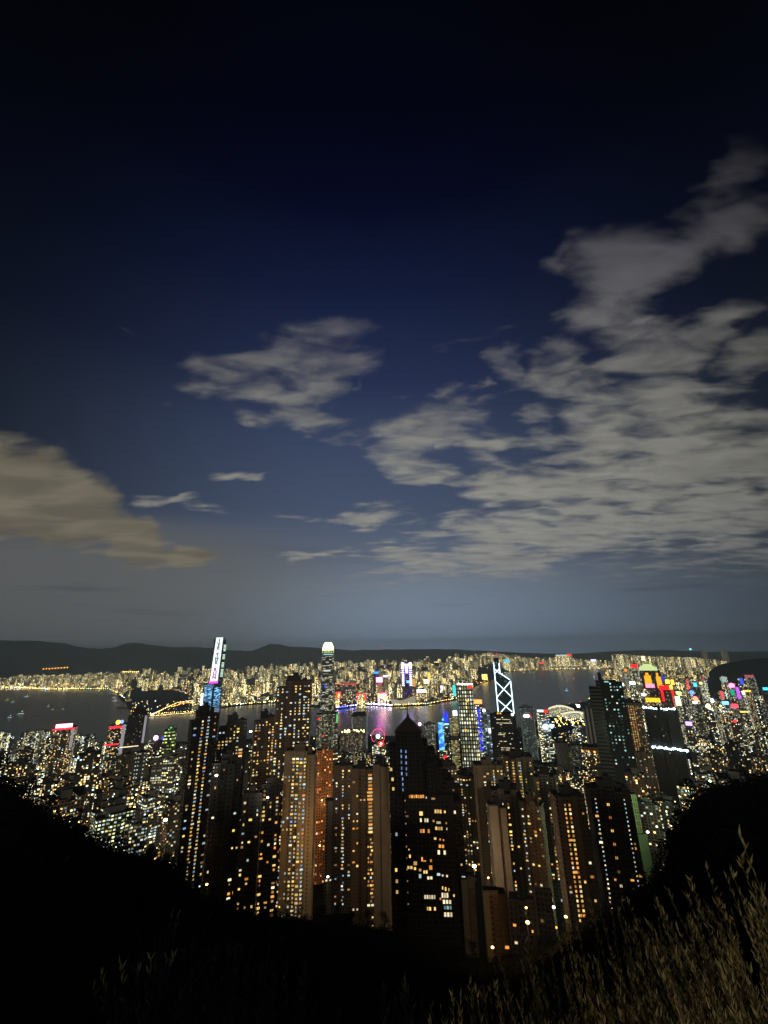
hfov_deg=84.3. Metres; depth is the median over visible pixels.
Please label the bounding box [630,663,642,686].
signed tower
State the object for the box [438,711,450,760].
blue skyscraper
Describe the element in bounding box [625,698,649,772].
residential tower
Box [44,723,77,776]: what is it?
red signed tower
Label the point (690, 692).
signed tower
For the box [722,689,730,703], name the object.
signed tower
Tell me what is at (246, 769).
city tower
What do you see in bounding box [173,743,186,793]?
city tower
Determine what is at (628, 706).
more windows
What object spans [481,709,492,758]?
bank headquarters
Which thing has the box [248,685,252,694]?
waterfront block
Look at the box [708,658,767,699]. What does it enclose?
island hill
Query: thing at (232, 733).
residential tower
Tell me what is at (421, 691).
white signed block
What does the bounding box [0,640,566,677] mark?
hills
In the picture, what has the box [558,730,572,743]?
city tower
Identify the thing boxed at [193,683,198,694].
waterfront block
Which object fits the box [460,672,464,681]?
waterfront block
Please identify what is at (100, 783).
city tower
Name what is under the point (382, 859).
residential tower
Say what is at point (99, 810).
city tower
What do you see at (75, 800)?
city tower
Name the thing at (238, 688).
waterfront block
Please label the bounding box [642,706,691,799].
dark banded tower
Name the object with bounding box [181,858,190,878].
tree
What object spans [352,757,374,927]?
residential tower
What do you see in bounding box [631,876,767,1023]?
grass
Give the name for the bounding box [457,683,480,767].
grid skyscraper
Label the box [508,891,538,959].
residential tower
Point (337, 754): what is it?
city tower
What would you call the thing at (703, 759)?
city tower
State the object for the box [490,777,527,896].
residential tower
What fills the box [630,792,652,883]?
netted building
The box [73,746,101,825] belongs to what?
city tower
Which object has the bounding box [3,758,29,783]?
city tower
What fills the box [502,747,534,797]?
residential tower
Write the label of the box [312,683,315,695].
waterfront block
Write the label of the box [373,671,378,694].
blue signed block
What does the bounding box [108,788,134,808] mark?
city tower
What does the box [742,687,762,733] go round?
signed tower
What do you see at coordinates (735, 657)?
eastern hills
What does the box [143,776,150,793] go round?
city tower
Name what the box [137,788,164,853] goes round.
city tower
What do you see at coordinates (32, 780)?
tree
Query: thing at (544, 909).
residential tower
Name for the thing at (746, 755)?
city tower
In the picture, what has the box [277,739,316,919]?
residential tower
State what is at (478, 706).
signed skyscraper
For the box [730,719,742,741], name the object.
signed tower
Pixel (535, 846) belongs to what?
residential tower
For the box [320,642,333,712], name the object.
crowned skyscraper
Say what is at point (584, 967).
grass
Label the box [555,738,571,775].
white slab tower
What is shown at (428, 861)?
pointed tower
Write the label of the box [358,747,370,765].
city tower
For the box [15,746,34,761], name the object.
city tower
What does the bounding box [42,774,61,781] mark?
city tower
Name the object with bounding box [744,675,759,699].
signed tower
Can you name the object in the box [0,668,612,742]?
water
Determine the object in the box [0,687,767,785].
distant towers
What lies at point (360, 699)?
red outlined block
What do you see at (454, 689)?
cyan sign tower
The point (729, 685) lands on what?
signed tower
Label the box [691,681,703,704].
signed tower
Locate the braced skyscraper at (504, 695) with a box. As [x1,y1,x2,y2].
[493,653,513,712]
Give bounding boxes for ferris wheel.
[371,729,384,741]
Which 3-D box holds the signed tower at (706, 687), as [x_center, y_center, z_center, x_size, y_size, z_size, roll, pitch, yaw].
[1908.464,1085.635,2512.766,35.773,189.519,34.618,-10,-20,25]
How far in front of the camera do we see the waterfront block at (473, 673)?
5284.31 m
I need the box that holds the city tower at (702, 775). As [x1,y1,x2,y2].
[695,765,716,784]
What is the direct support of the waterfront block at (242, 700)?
on the kowloon ground at (162, 697)
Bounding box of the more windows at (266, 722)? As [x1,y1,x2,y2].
[253,722,273,789]
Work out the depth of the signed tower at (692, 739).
1218.61 m
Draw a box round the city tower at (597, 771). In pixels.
[593,765,601,777]
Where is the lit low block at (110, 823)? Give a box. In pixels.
[91,803,134,850]
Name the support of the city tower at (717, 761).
on the ground at (54, 951)
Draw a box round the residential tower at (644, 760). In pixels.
[636,745,658,796]
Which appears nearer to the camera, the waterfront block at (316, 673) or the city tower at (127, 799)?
the city tower at (127, 799)
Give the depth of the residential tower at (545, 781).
475.79 m
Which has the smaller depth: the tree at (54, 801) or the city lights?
the tree at (54, 801)
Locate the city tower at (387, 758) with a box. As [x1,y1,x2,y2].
[385,754,389,769]
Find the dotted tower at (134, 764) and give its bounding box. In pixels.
[122,746,146,785]
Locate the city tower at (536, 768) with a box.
[534,764,552,772]
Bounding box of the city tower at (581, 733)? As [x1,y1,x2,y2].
[576,727,587,743]
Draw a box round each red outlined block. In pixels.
[335,691,340,707]
[356,693,365,706]
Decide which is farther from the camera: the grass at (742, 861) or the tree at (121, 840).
the tree at (121, 840)
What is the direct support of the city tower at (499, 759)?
on the ground at (54, 951)
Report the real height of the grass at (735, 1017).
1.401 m
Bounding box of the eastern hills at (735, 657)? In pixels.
[572,650,767,661]
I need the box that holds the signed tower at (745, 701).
[741,689,754,728]
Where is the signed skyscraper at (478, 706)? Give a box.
[474,700,484,757]
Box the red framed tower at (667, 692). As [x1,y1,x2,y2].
[658,679,674,707]
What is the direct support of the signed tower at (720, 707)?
on the ground at (54, 951)
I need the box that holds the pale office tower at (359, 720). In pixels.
[352,711,366,748]
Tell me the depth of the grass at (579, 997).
5.88 m
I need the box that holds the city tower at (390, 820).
[389,781,391,867]
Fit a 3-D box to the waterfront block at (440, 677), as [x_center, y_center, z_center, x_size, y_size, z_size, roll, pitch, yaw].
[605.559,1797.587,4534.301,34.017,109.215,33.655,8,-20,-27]
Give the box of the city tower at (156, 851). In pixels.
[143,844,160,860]
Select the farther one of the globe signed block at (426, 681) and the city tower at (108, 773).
the globe signed block at (426, 681)
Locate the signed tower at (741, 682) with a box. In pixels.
[737,677,746,688]
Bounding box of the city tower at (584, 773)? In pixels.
[575,765,593,782]
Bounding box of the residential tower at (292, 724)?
[272,669,311,911]
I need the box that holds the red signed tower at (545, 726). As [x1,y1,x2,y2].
[536,710,554,761]
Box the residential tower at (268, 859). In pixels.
[256,772,280,915]
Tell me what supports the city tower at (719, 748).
on the ground at (54, 951)
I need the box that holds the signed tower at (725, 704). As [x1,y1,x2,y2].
[722,701,729,710]
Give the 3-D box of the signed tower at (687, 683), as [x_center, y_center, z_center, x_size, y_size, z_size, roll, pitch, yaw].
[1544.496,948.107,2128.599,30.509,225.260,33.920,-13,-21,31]
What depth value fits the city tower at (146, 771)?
888.28 m
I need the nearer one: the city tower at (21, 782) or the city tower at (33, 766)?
the city tower at (21, 782)
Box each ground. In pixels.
[0,651,767,715]
[0,675,767,1023]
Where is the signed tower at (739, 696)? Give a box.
[733,685,746,711]
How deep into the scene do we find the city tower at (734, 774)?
465.37 m
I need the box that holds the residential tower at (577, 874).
[549,781,600,931]
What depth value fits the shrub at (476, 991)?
3.48 m
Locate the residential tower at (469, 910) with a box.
[461,874,479,958]
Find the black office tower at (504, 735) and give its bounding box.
[490,712,521,758]
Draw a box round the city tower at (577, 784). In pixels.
[570,775,589,829]
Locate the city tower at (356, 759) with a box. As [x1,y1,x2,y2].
[354,753,357,764]
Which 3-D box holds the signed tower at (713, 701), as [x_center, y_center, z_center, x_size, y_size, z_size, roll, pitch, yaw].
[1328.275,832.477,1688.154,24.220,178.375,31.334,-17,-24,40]
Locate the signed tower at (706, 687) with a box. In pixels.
[701,678,709,699]
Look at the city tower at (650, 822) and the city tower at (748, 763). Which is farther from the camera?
the city tower at (748, 763)
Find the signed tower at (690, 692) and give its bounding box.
[687,689,694,711]
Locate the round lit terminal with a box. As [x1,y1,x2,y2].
[340,728,365,764]
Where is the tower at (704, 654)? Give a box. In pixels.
[700,649,707,658]
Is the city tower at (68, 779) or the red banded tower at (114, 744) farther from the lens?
the red banded tower at (114, 744)
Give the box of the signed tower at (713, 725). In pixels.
[704,702,721,745]
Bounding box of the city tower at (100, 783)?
[96,774,104,789]
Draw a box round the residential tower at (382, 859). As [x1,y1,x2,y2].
[373,753,391,930]
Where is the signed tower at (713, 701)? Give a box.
[709,696,721,741]
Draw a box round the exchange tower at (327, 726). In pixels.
[315,710,337,749]
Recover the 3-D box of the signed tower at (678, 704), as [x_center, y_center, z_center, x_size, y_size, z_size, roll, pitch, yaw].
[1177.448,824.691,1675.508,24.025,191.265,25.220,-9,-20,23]
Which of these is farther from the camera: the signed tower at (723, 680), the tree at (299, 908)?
the signed tower at (723, 680)
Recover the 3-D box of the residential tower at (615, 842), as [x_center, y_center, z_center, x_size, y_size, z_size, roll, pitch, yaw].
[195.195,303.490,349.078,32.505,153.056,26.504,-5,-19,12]
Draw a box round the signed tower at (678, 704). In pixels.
[673,694,689,747]
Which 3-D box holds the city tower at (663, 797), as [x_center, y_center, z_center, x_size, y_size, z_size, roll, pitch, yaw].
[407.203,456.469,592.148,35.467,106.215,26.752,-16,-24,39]
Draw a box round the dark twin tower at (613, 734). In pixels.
[589,672,638,786]
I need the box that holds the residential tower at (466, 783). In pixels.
[457,767,480,871]
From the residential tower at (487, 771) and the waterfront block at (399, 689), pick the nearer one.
the residential tower at (487, 771)
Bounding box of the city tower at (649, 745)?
[648,741,660,796]
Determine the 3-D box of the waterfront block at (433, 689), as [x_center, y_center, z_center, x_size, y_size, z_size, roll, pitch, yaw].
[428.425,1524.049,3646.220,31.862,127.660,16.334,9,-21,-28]
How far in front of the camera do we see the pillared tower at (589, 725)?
1242.41 m
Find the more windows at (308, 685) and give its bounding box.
[273,685,309,906]
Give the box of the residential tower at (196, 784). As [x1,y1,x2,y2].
[174,702,218,895]
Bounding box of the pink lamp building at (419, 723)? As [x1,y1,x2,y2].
[418,722,422,742]
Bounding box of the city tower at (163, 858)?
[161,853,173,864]
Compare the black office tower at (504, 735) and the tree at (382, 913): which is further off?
the black office tower at (504, 735)
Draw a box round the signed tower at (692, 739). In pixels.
[684,719,699,771]
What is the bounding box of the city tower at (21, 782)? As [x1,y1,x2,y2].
[17,777,34,798]
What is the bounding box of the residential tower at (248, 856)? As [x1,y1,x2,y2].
[234,781,262,914]
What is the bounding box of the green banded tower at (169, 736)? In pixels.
[161,725,176,752]
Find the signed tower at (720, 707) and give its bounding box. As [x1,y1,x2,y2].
[718,704,725,722]
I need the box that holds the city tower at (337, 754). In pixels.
[333,747,341,766]
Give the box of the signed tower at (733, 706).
[729,701,739,717]
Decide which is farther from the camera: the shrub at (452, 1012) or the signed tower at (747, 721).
the signed tower at (747, 721)
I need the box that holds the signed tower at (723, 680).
[719,675,727,690]
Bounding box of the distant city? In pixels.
[0,652,728,709]
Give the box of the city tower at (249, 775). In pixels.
[248,761,250,789]
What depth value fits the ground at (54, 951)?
57.31 m
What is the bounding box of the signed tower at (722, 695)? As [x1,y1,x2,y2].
[718,689,727,704]
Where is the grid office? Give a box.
[424,721,436,754]
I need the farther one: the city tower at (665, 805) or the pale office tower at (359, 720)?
the pale office tower at (359, 720)
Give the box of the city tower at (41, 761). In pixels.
[37,751,48,771]
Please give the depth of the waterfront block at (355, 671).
5961.03 m
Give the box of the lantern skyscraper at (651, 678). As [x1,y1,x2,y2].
[639,649,663,706]
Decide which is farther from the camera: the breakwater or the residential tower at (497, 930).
the breakwater
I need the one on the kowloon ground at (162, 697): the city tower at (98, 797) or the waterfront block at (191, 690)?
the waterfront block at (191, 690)
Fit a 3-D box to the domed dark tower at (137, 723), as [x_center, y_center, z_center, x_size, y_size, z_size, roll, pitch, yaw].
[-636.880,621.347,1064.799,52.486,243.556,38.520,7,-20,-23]
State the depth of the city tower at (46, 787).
707.12 m
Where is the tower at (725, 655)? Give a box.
[720,649,729,661]
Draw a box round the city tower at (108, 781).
[101,774,129,800]
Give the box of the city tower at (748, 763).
[737,760,753,777]
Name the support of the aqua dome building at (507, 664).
on the kowloon ground at (162, 697)
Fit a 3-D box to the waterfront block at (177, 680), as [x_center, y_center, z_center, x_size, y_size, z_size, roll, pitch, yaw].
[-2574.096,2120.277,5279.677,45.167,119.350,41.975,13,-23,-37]
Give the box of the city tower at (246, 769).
[241,748,249,806]
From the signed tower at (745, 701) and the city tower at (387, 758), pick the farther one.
the signed tower at (745, 701)
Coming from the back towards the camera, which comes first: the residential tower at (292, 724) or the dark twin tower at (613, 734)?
the dark twin tower at (613, 734)
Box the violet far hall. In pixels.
[590,659,596,665]
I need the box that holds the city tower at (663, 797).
[656,793,679,802]
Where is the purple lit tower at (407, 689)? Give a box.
[401,662,412,698]
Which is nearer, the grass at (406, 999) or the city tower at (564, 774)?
the grass at (406, 999)
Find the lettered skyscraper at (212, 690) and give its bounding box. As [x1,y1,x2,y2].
[202,637,225,721]
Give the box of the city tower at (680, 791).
[676,780,704,810]
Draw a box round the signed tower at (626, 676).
[622,668,630,687]
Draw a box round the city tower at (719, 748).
[712,742,729,766]
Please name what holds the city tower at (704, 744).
on the ground at (54, 951)
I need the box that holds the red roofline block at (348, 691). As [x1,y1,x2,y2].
[335,683,357,702]
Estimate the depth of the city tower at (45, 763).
1122.07 m
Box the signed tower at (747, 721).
[738,710,756,748]
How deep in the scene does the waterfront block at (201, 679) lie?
5839.39 m
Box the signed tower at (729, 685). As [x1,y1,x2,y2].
[726,682,735,700]
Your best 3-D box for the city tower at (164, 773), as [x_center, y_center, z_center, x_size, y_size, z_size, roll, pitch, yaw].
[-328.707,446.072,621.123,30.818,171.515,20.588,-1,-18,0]
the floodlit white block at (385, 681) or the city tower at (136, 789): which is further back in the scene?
the floodlit white block at (385, 681)
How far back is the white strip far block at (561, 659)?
8075.41 m
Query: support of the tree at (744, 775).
on the ground at (54, 951)
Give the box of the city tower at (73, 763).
[70,753,78,772]
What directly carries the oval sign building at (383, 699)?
on the kowloon ground at (162, 697)
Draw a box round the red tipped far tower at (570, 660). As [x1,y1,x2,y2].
[567,654,572,665]
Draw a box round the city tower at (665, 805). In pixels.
[659,795,681,850]
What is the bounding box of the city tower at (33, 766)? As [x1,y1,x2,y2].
[29,762,36,771]
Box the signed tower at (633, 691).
[628,682,638,701]
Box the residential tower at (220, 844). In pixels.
[200,749,241,908]
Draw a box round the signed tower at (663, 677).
[661,675,667,685]
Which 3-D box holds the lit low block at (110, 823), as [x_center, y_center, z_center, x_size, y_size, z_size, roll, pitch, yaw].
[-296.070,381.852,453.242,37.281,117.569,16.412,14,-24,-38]
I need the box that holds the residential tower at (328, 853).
[324,797,333,914]
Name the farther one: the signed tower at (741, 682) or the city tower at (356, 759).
the signed tower at (741, 682)
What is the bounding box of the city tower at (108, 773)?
[102,770,118,779]
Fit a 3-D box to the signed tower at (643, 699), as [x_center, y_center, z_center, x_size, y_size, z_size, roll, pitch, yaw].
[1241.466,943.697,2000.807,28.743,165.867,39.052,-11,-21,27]
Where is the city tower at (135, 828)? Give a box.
[122,809,147,857]
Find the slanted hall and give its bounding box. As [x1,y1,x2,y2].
[392,695,415,704]
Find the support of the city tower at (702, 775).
on the ground at (54, 951)
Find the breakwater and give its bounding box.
[108,695,133,708]
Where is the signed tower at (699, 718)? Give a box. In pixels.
[692,701,707,738]
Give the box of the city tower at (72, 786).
[55,782,84,791]
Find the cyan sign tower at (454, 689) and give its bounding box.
[452,684,455,696]
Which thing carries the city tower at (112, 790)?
on the ground at (54, 951)
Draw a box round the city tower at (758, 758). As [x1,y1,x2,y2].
[749,750,767,778]
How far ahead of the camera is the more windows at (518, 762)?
540.21 m
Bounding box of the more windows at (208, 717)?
[181,717,210,880]
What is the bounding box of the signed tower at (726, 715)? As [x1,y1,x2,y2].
[719,709,734,741]
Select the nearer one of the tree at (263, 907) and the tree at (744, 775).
the tree at (744, 775)
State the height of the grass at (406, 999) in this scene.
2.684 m
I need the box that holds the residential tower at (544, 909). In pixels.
[534,888,555,946]
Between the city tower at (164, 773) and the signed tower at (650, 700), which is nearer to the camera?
the city tower at (164, 773)
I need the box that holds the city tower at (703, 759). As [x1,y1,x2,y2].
[697,752,712,767]
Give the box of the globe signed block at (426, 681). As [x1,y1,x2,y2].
[423,678,429,698]
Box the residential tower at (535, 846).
[518,790,557,933]
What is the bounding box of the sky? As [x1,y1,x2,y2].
[0,0,767,653]
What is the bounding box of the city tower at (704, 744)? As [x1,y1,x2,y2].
[697,736,712,755]
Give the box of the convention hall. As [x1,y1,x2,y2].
[548,704,583,718]
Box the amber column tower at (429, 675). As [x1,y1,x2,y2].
[427,672,431,696]
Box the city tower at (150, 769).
[148,759,152,775]
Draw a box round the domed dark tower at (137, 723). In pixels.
[120,706,148,775]
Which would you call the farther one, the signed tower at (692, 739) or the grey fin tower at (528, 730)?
the grey fin tower at (528, 730)
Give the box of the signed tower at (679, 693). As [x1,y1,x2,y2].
[675,690,688,718]
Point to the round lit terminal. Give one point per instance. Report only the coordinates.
(352, 740)
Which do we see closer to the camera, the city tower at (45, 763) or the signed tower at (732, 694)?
the city tower at (45, 763)
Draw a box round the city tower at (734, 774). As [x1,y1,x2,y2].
[714,770,753,784]
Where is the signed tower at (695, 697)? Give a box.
[691,694,708,739]
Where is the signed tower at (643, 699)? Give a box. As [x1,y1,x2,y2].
[641,693,647,714]
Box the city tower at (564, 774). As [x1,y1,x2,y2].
[551,765,570,785]
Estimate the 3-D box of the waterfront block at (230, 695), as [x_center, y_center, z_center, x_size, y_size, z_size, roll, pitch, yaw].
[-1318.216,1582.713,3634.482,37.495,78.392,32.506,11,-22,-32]
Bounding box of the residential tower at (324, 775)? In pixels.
[313,741,332,884]
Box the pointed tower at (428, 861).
[389,706,466,956]
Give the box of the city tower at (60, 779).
[56,774,71,781]
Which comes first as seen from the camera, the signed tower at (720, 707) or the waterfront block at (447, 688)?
the signed tower at (720, 707)
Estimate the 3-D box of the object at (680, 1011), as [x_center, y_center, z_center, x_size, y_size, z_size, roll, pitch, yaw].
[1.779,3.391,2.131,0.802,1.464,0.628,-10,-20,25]
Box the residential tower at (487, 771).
[472,755,503,885]
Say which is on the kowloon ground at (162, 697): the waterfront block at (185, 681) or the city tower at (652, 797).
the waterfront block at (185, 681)
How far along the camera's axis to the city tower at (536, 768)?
735.15 m
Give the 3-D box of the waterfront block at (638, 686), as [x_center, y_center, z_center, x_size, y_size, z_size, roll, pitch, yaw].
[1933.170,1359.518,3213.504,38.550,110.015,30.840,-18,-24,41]
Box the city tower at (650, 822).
[637,796,666,877]
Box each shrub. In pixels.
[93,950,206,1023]
[103,910,226,1023]
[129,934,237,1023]
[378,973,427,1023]
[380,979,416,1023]
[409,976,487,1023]
[427,989,462,1023]
[457,982,519,1023]
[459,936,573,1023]
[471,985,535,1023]
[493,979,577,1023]
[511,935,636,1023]
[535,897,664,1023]
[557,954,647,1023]
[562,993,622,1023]
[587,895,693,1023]
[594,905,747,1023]
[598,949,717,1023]
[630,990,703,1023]
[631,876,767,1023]
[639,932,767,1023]
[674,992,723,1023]
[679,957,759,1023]
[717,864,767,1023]
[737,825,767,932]
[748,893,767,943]
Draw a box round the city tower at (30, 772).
[27,768,37,778]
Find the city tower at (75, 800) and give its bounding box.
[45,787,85,824]
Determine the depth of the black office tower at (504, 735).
1168.89 m
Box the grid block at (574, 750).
[568,741,582,775]
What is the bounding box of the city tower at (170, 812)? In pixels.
[159,793,180,858]
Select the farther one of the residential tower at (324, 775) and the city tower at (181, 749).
the city tower at (181, 749)
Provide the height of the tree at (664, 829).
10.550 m
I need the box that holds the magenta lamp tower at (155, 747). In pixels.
[147,735,163,762]
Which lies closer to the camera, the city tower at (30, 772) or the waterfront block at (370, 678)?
the city tower at (30, 772)
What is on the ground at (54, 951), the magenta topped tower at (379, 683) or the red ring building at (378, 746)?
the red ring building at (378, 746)
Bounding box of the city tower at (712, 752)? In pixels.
[707,749,723,756]
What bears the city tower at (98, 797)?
on the ground at (54, 951)
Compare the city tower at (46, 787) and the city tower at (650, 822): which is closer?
the city tower at (650, 822)
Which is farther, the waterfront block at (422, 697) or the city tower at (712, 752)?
the waterfront block at (422, 697)
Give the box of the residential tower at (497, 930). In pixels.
[482,886,511,961]
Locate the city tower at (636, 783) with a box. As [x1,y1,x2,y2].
[624,766,649,798]
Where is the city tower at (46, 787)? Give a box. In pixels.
[29,778,61,804]
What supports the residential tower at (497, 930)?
on the ground at (54, 951)
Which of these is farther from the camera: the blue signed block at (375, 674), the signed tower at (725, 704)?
the blue signed block at (375, 674)
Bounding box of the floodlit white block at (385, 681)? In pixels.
[383,674,388,693]
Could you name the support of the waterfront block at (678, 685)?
on the ground at (54, 951)
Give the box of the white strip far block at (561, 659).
[555,654,567,665]
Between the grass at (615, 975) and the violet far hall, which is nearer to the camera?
the grass at (615, 975)
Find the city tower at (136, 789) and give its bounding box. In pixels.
[126,781,146,809]
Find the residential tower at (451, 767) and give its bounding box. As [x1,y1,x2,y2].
[442,757,457,791]
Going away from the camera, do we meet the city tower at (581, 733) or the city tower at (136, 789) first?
the city tower at (136, 789)
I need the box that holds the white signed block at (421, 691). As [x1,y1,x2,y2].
[416,688,426,700]
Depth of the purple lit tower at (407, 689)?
3440.71 m
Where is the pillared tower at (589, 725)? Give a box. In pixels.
[583,705,596,743]
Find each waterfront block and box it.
[137,677,142,687]
[142,680,148,690]
[164,679,170,689]
[175,677,179,686]
[182,679,187,688]
[188,683,193,697]
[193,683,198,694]
[193,691,197,705]
[198,675,203,682]
[223,688,227,698]
[226,681,232,691]
[228,692,232,698]
[235,686,240,694]
[240,697,246,703]
[241,684,246,695]
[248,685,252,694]
[256,681,261,694]
[262,683,264,693]
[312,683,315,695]
[314,668,318,676]
[317,680,320,692]
[353,669,357,676]
[364,682,367,692]
[368,676,372,688]
[397,687,401,697]
[420,695,425,700]
[431,681,435,696]
[438,675,442,683]
[438,692,443,698]
[444,684,449,692]
[447,679,451,690]
[449,674,454,683]
[452,661,456,669]
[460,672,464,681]
[471,668,475,678]
[636,684,641,691]
[675,682,682,689]
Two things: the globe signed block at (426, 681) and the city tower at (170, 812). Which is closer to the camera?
the city tower at (170, 812)
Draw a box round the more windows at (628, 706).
[628,706,646,765]
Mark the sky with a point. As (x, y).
(353, 324)
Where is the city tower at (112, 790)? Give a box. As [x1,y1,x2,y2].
[102,780,133,799]
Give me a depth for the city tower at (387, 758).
986.84 m
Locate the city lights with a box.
[2,660,686,928]
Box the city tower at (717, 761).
[708,753,729,772]
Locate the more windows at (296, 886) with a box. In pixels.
[281,758,305,915]
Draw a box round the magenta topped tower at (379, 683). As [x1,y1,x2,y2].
[376,677,381,693]
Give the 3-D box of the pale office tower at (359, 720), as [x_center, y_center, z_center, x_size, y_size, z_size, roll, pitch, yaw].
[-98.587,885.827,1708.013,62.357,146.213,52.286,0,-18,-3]
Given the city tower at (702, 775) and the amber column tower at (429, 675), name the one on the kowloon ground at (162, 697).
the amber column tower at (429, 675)
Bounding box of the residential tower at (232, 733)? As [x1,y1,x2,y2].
[216,712,247,909]
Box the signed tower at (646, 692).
[642,689,649,695]
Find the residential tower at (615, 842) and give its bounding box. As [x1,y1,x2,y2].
[583,773,644,913]
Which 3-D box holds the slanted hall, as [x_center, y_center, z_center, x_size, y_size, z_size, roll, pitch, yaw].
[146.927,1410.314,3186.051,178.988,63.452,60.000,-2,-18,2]
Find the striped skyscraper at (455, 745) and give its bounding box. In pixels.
[450,711,460,767]
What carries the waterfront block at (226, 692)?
on the kowloon ground at (162, 697)
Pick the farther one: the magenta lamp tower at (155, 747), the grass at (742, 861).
the magenta lamp tower at (155, 747)
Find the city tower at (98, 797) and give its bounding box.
[92,789,102,809]
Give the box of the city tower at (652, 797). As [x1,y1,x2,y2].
[647,794,663,828]
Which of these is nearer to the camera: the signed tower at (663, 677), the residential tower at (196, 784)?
the residential tower at (196, 784)
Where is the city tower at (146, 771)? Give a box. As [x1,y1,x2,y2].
[144,760,149,778]
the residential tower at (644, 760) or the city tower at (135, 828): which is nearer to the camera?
the city tower at (135, 828)
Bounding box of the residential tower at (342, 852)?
[332,756,352,913]
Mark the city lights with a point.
(312, 703)
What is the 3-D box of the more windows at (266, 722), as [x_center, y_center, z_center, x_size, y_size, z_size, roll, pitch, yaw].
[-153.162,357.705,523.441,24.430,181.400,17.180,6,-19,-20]
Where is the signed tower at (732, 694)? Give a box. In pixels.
[729,687,736,703]
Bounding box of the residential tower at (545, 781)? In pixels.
[533,764,563,912]
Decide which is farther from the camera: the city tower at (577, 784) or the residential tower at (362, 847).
the city tower at (577, 784)
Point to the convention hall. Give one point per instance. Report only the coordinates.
(563, 711)
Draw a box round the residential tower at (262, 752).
[250,709,274,789]
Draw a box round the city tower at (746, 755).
[741,747,751,760]
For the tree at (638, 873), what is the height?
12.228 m
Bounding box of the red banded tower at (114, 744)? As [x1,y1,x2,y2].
[102,720,127,773]
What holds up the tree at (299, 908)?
on the ground at (54, 951)
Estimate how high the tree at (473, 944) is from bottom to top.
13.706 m
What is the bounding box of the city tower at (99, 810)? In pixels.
[86,799,108,835]
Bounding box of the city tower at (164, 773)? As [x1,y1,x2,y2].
[149,750,179,800]
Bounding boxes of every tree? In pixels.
[0,750,13,775]
[24,773,38,794]
[45,794,62,809]
[71,808,84,824]
[111,830,126,850]
[145,844,155,859]
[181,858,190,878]
[190,872,201,891]
[231,896,239,909]
[258,902,266,914]
[296,904,303,913]
[348,907,355,923]
[362,910,373,928]
[378,911,390,931]
[464,938,478,956]
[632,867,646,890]
[661,826,672,845]
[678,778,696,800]
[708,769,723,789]
[735,765,751,777]
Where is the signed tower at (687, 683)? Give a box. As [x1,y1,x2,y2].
[683,677,692,704]
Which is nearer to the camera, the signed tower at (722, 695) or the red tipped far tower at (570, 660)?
the signed tower at (722, 695)
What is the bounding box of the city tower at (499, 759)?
[492,756,503,775]
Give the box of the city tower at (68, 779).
[61,774,74,785]
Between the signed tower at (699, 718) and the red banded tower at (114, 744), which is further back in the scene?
the signed tower at (699, 718)
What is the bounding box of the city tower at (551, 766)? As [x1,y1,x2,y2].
[547,764,556,768]
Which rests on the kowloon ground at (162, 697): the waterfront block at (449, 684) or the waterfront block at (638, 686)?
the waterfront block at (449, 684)
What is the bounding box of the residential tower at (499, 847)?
[486,792,513,954]
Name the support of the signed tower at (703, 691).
on the ground at (54, 951)
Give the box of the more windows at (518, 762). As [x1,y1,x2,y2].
[507,762,531,796]
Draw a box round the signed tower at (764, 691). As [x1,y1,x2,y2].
[761,687,767,713]
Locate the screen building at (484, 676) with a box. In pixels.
[481,674,487,679]
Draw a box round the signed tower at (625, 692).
[622,683,628,698]
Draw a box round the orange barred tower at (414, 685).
[412,678,416,699]
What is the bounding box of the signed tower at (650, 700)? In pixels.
[644,695,661,706]
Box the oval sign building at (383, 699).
[380,693,388,704]
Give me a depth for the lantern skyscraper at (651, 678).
2370.88 m
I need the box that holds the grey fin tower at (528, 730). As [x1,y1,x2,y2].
[519,705,538,759]
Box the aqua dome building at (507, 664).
[504,659,510,670]
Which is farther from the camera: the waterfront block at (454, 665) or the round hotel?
the waterfront block at (454, 665)
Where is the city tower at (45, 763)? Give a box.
[43,756,47,771]
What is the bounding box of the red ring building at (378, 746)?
[372,740,385,756]
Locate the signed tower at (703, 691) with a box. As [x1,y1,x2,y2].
[697,680,708,703]
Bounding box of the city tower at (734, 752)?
[724,739,744,772]
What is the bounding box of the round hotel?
[582,744,600,780]
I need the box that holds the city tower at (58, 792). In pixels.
[40,786,78,810]

